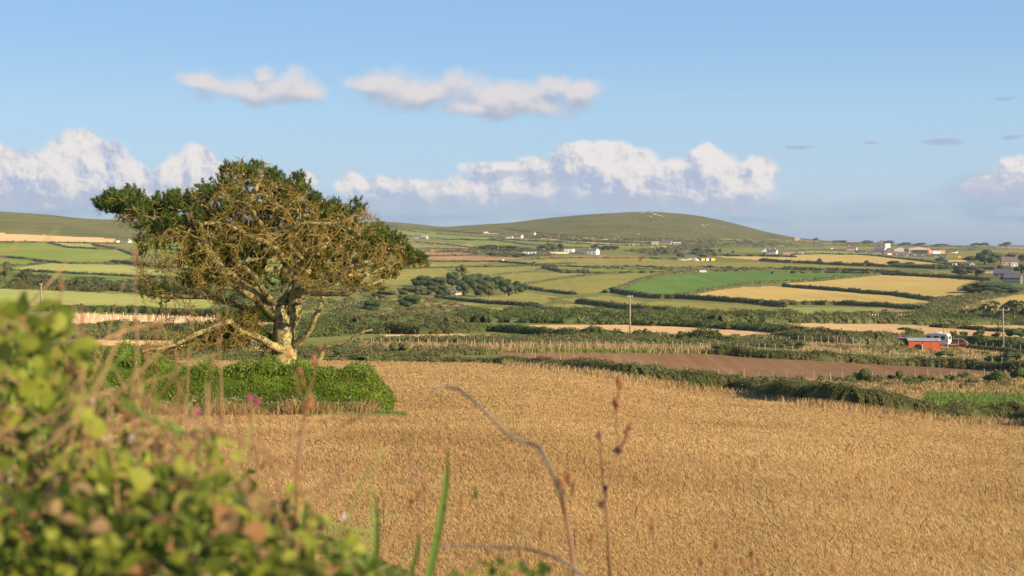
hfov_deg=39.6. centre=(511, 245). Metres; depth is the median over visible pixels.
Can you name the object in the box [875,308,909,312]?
ploughed field
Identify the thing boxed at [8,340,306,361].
scrub
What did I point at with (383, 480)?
bramble
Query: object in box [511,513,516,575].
plantain head
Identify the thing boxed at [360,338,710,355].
dry grass
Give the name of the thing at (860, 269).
hedge
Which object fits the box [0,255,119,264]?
hedge
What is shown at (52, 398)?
bramble leaves
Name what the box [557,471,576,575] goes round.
seeding plant
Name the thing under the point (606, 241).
hedge
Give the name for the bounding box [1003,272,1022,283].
farmhouse
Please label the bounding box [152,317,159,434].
wild grass
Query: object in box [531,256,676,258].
hedge
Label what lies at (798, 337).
fence
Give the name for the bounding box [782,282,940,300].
hedge
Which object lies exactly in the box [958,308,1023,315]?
hedge
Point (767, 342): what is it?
scrub
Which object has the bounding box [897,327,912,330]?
tree
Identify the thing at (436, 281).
tree
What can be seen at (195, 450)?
dry stems
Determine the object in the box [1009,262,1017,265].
outbuilding
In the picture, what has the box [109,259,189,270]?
hedge
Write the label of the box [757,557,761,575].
plantain head
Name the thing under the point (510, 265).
hedge
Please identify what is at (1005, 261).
farmhouse
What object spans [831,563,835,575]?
plantain head
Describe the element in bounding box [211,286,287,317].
scrub
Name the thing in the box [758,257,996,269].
hedge
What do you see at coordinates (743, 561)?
plantain head
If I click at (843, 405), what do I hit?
dry grass
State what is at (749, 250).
pasture
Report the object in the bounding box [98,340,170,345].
stubble field
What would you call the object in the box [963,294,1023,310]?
barley field
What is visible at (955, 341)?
parked car
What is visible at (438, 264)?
pasture
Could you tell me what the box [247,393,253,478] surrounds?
pink flower
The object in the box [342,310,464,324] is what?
hedge
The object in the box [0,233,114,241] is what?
stubble field
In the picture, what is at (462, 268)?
tree
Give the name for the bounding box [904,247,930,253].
hangar
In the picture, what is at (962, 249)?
hedge
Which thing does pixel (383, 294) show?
tree
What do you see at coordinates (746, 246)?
hedge
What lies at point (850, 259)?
barley field
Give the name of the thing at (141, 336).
hedge
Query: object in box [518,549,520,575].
plantain head
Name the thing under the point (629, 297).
utility pole
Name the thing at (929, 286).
barley field
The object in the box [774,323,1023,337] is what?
stubble field
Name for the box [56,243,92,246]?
barley field
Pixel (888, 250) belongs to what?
terminal building
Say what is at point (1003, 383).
scrub
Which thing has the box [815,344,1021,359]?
rough grass field
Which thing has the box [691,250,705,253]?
tree
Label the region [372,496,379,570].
grass plant
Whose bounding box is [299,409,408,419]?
grass
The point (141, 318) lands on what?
stubble field
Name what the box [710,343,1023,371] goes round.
hedge
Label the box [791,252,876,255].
hedge
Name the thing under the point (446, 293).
tree
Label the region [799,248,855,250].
hedge
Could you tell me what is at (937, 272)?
pasture
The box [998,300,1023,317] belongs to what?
tree
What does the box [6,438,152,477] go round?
bramble
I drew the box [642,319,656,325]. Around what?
gorse bush
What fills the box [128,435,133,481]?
white flower
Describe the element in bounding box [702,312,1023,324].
hedge
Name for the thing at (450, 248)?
hedge
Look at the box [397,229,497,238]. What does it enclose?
pasture
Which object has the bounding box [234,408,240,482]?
bramble
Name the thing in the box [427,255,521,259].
ploughed field
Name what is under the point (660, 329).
stubble field
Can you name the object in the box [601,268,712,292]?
hedge
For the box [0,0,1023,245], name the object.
sky
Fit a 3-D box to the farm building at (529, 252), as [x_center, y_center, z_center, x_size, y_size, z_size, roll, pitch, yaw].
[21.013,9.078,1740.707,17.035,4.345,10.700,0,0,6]
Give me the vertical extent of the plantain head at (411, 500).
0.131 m
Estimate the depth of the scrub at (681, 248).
2222.16 m
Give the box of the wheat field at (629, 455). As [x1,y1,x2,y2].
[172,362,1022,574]
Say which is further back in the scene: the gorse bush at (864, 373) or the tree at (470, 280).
the tree at (470, 280)
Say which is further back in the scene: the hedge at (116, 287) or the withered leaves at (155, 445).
the hedge at (116, 287)
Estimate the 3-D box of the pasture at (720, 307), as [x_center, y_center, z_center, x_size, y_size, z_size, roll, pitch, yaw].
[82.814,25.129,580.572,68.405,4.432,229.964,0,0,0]
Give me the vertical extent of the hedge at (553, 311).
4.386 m
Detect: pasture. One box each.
[0,243,131,261]
[0,259,33,263]
[12,263,177,275]
[130,240,372,255]
[176,256,373,274]
[358,268,450,284]
[377,298,425,301]
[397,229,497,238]
[402,239,467,244]
[411,262,493,266]
[412,245,468,249]
[426,302,484,306]
[450,240,518,245]
[467,267,540,274]
[475,292,556,303]
[482,273,585,283]
[504,240,655,247]
[507,258,642,262]
[527,273,658,292]
[547,259,675,267]
[553,304,610,310]
[561,268,697,271]
[563,295,642,303]
[645,301,777,311]
[658,260,901,270]
[710,248,762,252]
[718,238,818,242]
[764,245,959,249]
[784,248,817,249]
[784,306,884,314]
[805,251,867,253]
[824,242,987,247]
[928,270,985,273]
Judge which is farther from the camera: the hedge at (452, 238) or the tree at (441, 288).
the hedge at (452, 238)
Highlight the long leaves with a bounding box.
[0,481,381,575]
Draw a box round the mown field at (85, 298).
[0,289,216,308]
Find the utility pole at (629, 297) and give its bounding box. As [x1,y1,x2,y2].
[627,295,632,332]
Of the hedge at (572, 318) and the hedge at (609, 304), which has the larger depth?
the hedge at (609, 304)
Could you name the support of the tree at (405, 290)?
on the ground at (126, 246)
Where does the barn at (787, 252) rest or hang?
on the ground at (126, 246)
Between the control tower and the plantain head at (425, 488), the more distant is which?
the control tower
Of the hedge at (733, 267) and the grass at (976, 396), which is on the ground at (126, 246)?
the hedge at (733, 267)
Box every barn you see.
[575,248,587,252]
[783,251,794,253]
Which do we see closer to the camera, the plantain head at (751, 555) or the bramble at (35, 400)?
the bramble at (35, 400)
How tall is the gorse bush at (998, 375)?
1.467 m
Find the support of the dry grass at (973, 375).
on the tilled field at (746, 366)
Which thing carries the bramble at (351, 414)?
on the bank
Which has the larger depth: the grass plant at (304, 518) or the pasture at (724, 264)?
the pasture at (724, 264)
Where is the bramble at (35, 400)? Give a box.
[7,295,51,469]
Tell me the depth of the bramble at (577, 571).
1.91 m
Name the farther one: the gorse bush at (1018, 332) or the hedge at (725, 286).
the hedge at (725, 286)
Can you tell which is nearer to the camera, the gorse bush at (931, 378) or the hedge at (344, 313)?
the gorse bush at (931, 378)
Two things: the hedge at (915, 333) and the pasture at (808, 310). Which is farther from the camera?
the pasture at (808, 310)
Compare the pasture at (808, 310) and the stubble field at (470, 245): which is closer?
the pasture at (808, 310)
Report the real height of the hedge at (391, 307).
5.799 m
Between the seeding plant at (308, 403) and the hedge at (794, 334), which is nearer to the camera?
the seeding plant at (308, 403)
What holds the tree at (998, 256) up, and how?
on the ground at (126, 246)
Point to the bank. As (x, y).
(391, 570)
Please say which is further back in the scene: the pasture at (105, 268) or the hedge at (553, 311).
the pasture at (105, 268)
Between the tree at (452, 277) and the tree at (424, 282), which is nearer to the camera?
the tree at (424, 282)
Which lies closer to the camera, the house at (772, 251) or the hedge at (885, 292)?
the hedge at (885, 292)
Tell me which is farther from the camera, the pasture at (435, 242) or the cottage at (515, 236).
the cottage at (515, 236)
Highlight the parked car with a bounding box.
[943,338,967,346]
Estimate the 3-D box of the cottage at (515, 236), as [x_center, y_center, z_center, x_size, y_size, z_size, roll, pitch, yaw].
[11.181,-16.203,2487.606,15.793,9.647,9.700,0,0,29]
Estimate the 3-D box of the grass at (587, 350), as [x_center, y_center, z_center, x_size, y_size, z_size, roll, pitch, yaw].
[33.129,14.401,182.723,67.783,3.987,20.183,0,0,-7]
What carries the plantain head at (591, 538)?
on the bank
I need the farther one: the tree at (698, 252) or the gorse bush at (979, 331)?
the tree at (698, 252)
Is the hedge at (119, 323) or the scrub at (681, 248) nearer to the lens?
the hedge at (119, 323)
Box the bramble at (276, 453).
[259,415,364,468]
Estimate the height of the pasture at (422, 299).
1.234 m
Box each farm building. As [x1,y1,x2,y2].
[522,251,535,253]
[564,249,574,252]
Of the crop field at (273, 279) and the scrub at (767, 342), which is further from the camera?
the crop field at (273, 279)
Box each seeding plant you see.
[286,343,321,544]
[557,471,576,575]
[589,376,632,575]
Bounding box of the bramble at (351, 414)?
[308,414,399,420]
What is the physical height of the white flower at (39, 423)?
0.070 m
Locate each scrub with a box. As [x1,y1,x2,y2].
[0,275,232,292]
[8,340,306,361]
[70,322,272,339]
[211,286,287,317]
[295,313,437,337]
[297,341,492,361]
[302,286,477,314]
[364,330,810,347]
[425,248,585,255]
[456,305,1023,322]
[503,234,672,241]
[527,264,761,271]
[626,238,802,254]
[738,371,1021,384]
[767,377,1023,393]
[783,379,1023,390]
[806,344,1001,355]
[855,291,1013,316]
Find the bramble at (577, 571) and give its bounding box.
[423,543,584,575]
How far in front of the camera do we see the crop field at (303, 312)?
436.00 m
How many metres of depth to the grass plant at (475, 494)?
1.90 m
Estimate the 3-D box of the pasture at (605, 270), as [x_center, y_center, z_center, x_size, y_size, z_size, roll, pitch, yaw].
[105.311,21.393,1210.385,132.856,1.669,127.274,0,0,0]
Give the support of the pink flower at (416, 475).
on the bank
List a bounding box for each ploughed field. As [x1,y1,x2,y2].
[388,250,497,254]
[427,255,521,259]
[531,255,637,257]
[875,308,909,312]
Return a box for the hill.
[0,212,876,243]
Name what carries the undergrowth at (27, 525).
on the bank
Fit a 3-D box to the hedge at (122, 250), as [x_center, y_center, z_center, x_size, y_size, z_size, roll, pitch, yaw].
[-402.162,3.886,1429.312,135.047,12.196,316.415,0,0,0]
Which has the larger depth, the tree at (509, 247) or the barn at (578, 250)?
the tree at (509, 247)
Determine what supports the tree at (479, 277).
on the ground at (126, 246)
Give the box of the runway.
[944,259,972,261]
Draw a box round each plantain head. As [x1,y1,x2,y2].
[409,497,415,575]
[420,482,427,561]
[457,493,462,569]
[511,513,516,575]
[517,490,522,572]
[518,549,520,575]
[538,524,544,575]
[588,533,594,575]
[650,517,655,575]
[699,556,703,575]
[713,539,718,575]
[724,565,727,575]
[740,556,745,575]
[749,548,753,575]
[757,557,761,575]
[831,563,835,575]
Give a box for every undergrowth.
[0,314,332,574]
[0,315,321,572]
[0,358,259,558]
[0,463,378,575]
[447,556,569,575]
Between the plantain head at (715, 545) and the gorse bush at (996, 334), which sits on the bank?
the plantain head at (715, 545)
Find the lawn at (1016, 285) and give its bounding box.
[992,282,1023,286]
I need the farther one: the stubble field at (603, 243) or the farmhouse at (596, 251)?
the stubble field at (603, 243)
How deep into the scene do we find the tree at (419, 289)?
733.27 m
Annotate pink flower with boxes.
[189,408,201,470]
[189,430,195,463]
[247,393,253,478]
[254,398,260,481]
[412,472,418,547]
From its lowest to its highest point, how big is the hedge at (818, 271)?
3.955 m
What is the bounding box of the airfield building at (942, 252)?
[931,250,944,253]
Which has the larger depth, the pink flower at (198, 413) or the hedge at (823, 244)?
the hedge at (823, 244)
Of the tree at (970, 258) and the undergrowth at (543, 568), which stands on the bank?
the undergrowth at (543, 568)
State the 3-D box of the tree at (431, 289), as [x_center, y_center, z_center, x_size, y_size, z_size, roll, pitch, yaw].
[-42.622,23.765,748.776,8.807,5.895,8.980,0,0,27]
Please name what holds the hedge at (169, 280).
on the ground at (126, 246)
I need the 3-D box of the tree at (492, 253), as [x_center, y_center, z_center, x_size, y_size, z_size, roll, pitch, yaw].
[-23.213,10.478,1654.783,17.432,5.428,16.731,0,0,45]
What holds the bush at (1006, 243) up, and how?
on the pasture at (916, 246)
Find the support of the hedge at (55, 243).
on the ground at (126, 246)
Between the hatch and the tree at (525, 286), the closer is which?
the hatch
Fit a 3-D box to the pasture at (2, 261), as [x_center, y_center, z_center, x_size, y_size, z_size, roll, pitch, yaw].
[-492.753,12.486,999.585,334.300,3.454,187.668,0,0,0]
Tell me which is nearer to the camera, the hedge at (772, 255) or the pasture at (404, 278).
the pasture at (404, 278)
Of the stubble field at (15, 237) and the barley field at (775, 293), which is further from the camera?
the stubble field at (15, 237)
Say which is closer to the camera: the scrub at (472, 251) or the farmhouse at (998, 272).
the farmhouse at (998, 272)
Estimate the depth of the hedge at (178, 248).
1500.07 m
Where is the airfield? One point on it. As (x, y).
(962, 254)
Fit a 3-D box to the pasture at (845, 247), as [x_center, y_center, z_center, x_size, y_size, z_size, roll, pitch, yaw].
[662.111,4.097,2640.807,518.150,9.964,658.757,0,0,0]
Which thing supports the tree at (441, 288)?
on the ground at (126, 246)
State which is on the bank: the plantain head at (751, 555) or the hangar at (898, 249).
the plantain head at (751, 555)
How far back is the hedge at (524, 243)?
2206.68 m
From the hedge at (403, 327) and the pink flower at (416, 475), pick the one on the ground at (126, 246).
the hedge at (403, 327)
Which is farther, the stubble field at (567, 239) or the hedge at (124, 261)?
the stubble field at (567, 239)
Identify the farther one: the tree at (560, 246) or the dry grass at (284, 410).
the tree at (560, 246)
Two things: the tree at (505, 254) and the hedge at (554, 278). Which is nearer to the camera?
the hedge at (554, 278)
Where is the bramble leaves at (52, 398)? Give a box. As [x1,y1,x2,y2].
[0,290,117,502]
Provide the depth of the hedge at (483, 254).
1668.34 m
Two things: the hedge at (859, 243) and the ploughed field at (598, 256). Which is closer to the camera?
the ploughed field at (598, 256)
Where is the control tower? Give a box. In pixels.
[884,243,889,248]
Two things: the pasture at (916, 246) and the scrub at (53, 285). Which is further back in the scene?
the pasture at (916, 246)
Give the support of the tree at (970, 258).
on the ground at (126, 246)
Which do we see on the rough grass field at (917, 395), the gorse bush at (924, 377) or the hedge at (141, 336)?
the gorse bush at (924, 377)
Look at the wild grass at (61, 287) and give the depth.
1.57 m
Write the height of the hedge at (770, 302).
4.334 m
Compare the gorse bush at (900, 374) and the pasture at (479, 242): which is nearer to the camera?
the gorse bush at (900, 374)
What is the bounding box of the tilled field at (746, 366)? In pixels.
[499,352,1009,379]
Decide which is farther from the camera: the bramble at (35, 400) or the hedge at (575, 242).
the hedge at (575, 242)
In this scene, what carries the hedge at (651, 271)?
on the ground at (126, 246)
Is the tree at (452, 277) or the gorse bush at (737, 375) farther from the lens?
the tree at (452, 277)
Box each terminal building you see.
[873,247,885,253]
[882,248,896,254]
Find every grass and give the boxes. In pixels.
[10,395,390,419]
[55,274,63,385]
[80,306,86,399]
[130,316,138,450]
[131,248,139,463]
[144,340,151,466]
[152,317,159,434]
[174,349,180,426]
[185,307,191,436]
[208,354,214,413]
[217,313,224,453]
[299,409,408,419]
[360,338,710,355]
[501,358,1023,426]
[515,347,996,369]
[684,367,1023,383]
[924,386,1023,406]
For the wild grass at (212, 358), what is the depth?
2.00 m
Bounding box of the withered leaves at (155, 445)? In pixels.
[0,326,338,575]
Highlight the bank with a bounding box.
[0,421,418,575]
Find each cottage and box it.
[451,286,461,294]
[513,233,523,238]
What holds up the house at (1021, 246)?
on the ground at (126, 246)
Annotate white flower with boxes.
[3,470,12,525]
[37,397,40,439]
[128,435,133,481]
[341,513,347,571]
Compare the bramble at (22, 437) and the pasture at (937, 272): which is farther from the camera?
the pasture at (937, 272)
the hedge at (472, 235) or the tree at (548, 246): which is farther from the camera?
the hedge at (472, 235)
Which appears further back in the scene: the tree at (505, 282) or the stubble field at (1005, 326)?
the tree at (505, 282)
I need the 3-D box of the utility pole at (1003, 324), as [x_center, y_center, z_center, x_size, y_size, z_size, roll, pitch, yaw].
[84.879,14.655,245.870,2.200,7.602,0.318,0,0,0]
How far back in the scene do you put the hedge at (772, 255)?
1817.90 m
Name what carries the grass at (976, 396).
on the lawn
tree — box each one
[0,260,12,282]
[72,277,93,286]
[91,155,429,365]
[363,300,381,309]
[368,290,395,297]
[397,286,414,294]
[398,295,421,306]
[410,275,431,285]
[414,285,426,294]
[419,277,432,286]
[425,285,438,295]
[428,276,446,286]
[435,284,447,295]
[441,291,451,295]
[446,272,458,286]
[454,275,478,289]
[455,264,466,275]
[456,283,468,295]
[472,273,483,288]
[472,284,487,296]
[478,245,495,248]
[480,276,491,283]
[483,281,494,296]
[485,252,497,255]
[492,276,503,290]
[494,245,505,250]
[496,252,515,256]
[498,279,511,293]
[501,284,514,295]
[504,245,517,250]
[511,247,532,251]
[512,253,527,256]
[512,281,524,293]
[517,284,528,292]
[542,242,556,249]
[554,243,564,249]
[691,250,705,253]
[887,261,900,264]
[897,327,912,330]
[934,257,948,261]
[951,268,967,274]
[961,256,976,261]
[961,282,995,292]
[964,268,985,275]
[974,249,996,264]
[978,301,1001,312]
[984,284,1021,292]
[986,252,1002,263]
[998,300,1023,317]
[1005,253,1016,256]
[1014,264,1023,273]
[1018,254,1023,261]
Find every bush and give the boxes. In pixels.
[332,349,347,356]
[360,347,389,351]
[388,342,410,351]
[486,325,495,330]
[595,318,605,324]
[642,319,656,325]
[720,322,735,329]
[730,374,740,377]
[750,375,773,382]
[784,340,806,347]
[855,368,873,381]
[895,370,903,380]
[917,374,928,381]
[928,376,935,380]
[934,350,955,356]
[944,375,955,381]
[962,378,979,383]
[972,329,984,335]
[983,355,993,360]
[983,370,1006,381]
[991,332,1000,336]
[991,351,1022,362]
[998,242,1010,245]
[1005,329,1023,336]
[1008,367,1023,377]
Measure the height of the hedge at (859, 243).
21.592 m
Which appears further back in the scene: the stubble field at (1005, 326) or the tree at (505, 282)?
the tree at (505, 282)
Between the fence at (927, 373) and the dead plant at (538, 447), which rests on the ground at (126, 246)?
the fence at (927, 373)
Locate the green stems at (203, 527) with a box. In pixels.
[0,227,410,575]
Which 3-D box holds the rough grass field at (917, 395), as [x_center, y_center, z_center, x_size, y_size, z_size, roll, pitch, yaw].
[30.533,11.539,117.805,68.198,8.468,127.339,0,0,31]
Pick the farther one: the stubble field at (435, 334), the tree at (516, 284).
the tree at (516, 284)
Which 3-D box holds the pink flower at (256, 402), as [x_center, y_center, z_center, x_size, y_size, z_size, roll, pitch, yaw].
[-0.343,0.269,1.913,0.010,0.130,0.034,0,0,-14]
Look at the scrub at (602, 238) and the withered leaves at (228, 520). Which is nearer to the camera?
the withered leaves at (228, 520)
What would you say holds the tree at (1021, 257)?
on the ground at (126, 246)
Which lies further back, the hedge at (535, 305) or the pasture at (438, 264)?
the pasture at (438, 264)
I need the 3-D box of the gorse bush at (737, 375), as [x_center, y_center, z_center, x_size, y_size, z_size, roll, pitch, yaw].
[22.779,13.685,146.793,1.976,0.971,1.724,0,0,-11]
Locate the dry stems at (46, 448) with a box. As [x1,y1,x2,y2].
[0,243,391,575]
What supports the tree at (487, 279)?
on the ground at (126, 246)
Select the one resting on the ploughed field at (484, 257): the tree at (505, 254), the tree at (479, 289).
the tree at (505, 254)
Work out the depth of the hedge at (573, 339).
185.99 m
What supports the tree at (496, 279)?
on the ground at (126, 246)
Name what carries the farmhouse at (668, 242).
on the ground at (126, 246)
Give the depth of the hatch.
227.63 m
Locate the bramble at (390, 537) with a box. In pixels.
[383,490,421,560]
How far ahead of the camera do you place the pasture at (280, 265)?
1140.14 m
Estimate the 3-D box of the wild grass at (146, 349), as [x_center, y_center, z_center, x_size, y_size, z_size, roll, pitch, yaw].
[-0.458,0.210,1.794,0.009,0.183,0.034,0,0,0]
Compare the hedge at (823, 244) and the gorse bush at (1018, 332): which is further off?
the hedge at (823, 244)
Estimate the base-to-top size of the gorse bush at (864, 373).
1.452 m
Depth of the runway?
1594.22 m
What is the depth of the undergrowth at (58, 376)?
1.61 m
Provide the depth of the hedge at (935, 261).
1551.12 m
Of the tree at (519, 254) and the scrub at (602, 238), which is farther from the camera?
the scrub at (602, 238)
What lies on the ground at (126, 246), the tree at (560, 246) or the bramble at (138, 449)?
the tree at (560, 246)
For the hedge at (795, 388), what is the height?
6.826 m
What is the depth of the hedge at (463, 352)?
166.41 m
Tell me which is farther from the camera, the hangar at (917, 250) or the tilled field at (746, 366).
the hangar at (917, 250)
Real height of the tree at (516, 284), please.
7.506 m
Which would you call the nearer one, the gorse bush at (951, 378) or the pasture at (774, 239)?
the gorse bush at (951, 378)
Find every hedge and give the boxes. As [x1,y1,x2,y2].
[0,240,120,243]
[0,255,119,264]
[0,277,224,297]
[2,340,398,416]
[11,268,176,278]
[11,270,51,278]
[12,261,46,266]
[43,303,266,317]
[47,241,118,249]
[71,332,224,339]
[76,317,273,331]
[91,243,137,255]
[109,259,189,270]
[153,247,355,258]
[161,275,372,288]
[169,258,372,267]
[217,300,473,310]
[263,310,463,321]
[339,318,470,334]
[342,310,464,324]
[350,335,710,347]
[354,354,514,363]
[363,348,499,356]
[385,224,480,233]
[399,229,559,238]
[401,262,576,268]
[407,235,496,239]
[408,241,478,248]
[415,247,493,249]
[428,253,484,255]
[428,259,531,264]
[434,294,539,305]
[450,308,573,316]
[451,321,589,334]
[459,238,590,247]
[463,268,547,275]
[468,312,810,332]
[489,238,656,245]
[493,354,1023,421]
[503,228,580,236]
[515,300,567,309]
[522,272,592,284]
[528,285,576,294]
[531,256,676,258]
[532,264,664,267]
[541,265,588,271]
[559,239,681,244]
[559,267,772,273]
[575,298,684,310]
[582,325,743,342]
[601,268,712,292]
[610,286,787,306]
[624,250,713,253]
[627,237,779,242]
[627,362,685,375]
[640,264,841,270]
[649,244,824,247]
[654,253,720,255]
[675,273,881,294]
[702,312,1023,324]
[707,252,796,256]
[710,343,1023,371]
[743,238,1023,247]
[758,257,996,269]
[759,242,880,246]
[759,298,922,309]
[770,329,907,346]
[771,270,878,273]
[778,324,924,339]
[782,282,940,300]
[784,266,898,272]
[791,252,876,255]
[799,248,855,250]
[877,254,967,264]
[877,270,989,280]
[923,263,1019,270]
[929,323,1023,332]
[930,248,1017,249]
[949,329,1023,349]
[954,343,1023,354]
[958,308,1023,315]
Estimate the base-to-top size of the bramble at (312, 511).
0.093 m
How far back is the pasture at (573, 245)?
2056.03 m
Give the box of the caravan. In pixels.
[924,325,956,345]
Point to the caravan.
(945, 338)
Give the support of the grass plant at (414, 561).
on the bank
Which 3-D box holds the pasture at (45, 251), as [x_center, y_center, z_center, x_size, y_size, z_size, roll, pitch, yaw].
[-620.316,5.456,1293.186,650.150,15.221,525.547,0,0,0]
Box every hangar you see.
[892,247,904,251]
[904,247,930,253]
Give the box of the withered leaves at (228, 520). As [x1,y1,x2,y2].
[0,471,412,575]
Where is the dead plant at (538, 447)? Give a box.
[433,386,577,575]
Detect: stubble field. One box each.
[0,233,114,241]
[72,313,272,324]
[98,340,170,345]
[214,340,301,353]
[385,334,523,336]
[438,244,473,247]
[525,325,770,335]
[541,238,616,239]
[550,242,639,244]
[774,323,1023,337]
[969,325,1023,327]
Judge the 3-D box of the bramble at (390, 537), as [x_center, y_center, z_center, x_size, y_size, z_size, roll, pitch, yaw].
[-0.153,0.372,1.907,0.055,0.091,0.040,0,0,-24]
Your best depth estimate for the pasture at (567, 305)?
614.32 m
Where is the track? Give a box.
[974,300,990,309]
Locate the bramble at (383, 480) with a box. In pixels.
[344,479,415,485]
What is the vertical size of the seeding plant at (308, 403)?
0.277 m
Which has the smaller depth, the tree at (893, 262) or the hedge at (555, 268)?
the hedge at (555, 268)
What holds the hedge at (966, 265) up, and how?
on the ground at (126, 246)
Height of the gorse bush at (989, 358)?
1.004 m
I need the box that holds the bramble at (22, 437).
[0,303,188,561]
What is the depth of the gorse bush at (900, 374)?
156.30 m
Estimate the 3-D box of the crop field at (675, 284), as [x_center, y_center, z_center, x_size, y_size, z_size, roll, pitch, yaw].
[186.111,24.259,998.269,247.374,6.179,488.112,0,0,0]
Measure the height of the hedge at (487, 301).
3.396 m
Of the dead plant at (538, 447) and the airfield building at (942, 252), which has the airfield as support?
the airfield building at (942, 252)
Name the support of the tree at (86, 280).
on the ground at (126, 246)
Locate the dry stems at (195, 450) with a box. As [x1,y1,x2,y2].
[0,302,382,575]
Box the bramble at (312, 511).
[310,503,317,559]
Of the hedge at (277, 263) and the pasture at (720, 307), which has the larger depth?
the hedge at (277, 263)
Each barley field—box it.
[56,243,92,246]
[695,286,927,304]
[717,254,943,264]
[788,275,975,296]
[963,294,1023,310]
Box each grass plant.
[293,498,307,551]
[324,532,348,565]
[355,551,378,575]
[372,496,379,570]
[407,532,419,575]
[425,454,448,575]
[471,486,476,499]
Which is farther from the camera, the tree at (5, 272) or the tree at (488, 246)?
the tree at (488, 246)
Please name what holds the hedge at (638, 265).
on the ground at (126, 246)
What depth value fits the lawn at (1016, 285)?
866.38 m
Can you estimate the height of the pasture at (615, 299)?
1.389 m
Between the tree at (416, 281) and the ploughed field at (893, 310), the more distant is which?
the tree at (416, 281)
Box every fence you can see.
[361,337,1019,360]
[521,350,647,365]
[660,332,893,344]
[718,369,1013,379]
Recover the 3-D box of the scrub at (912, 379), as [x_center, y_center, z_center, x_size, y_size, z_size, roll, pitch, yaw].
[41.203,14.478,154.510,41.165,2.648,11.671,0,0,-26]
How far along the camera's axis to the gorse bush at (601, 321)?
311.89 m
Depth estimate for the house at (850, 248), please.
2333.53 m
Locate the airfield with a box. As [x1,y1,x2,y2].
[886,248,1023,258]
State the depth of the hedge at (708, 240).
2373.66 m
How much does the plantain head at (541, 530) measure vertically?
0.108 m
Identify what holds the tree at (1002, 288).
on the ground at (126, 246)
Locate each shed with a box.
[550,252,567,253]
[907,338,940,349]
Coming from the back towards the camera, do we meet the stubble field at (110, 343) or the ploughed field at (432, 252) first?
the ploughed field at (432, 252)
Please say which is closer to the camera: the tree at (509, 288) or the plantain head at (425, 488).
the plantain head at (425, 488)
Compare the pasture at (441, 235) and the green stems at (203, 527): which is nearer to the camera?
the green stems at (203, 527)
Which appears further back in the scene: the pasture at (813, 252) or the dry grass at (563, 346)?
the pasture at (813, 252)
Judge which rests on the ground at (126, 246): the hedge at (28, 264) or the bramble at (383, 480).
the hedge at (28, 264)
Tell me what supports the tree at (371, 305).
on the ground at (126, 246)
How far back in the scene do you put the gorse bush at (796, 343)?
199.90 m
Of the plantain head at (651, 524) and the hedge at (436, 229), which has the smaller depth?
the plantain head at (651, 524)
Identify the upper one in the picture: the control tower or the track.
the control tower
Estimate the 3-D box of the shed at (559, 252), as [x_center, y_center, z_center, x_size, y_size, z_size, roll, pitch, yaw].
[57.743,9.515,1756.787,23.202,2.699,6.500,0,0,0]
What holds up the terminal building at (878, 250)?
on the ground at (126, 246)
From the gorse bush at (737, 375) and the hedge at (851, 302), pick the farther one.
the hedge at (851, 302)
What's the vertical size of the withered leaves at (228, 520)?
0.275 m
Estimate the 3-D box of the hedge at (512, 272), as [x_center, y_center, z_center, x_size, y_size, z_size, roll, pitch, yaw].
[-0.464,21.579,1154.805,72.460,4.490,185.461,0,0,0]
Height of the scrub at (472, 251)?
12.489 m
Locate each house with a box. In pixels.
[767,248,777,253]
[846,246,856,250]
[1014,244,1023,248]
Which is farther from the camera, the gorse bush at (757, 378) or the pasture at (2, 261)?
the pasture at (2, 261)
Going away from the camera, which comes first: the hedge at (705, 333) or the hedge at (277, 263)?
the hedge at (705, 333)
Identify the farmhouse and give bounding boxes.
[587,248,599,254]
[660,239,671,244]
[993,267,1012,277]
[1001,256,1017,265]
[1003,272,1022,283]
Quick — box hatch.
[914,344,922,349]
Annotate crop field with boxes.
[31,273,160,282]
[176,276,342,282]
[302,311,332,313]
[625,270,889,294]
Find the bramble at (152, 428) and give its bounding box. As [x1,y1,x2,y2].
[140,416,190,434]
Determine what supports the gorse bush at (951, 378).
on the rough grass field at (917, 395)
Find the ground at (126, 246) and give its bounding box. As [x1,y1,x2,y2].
[0,229,1023,380]
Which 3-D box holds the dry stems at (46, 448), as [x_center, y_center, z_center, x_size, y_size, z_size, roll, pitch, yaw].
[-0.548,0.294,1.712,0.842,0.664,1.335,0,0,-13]
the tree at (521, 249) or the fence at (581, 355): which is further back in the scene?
the tree at (521, 249)

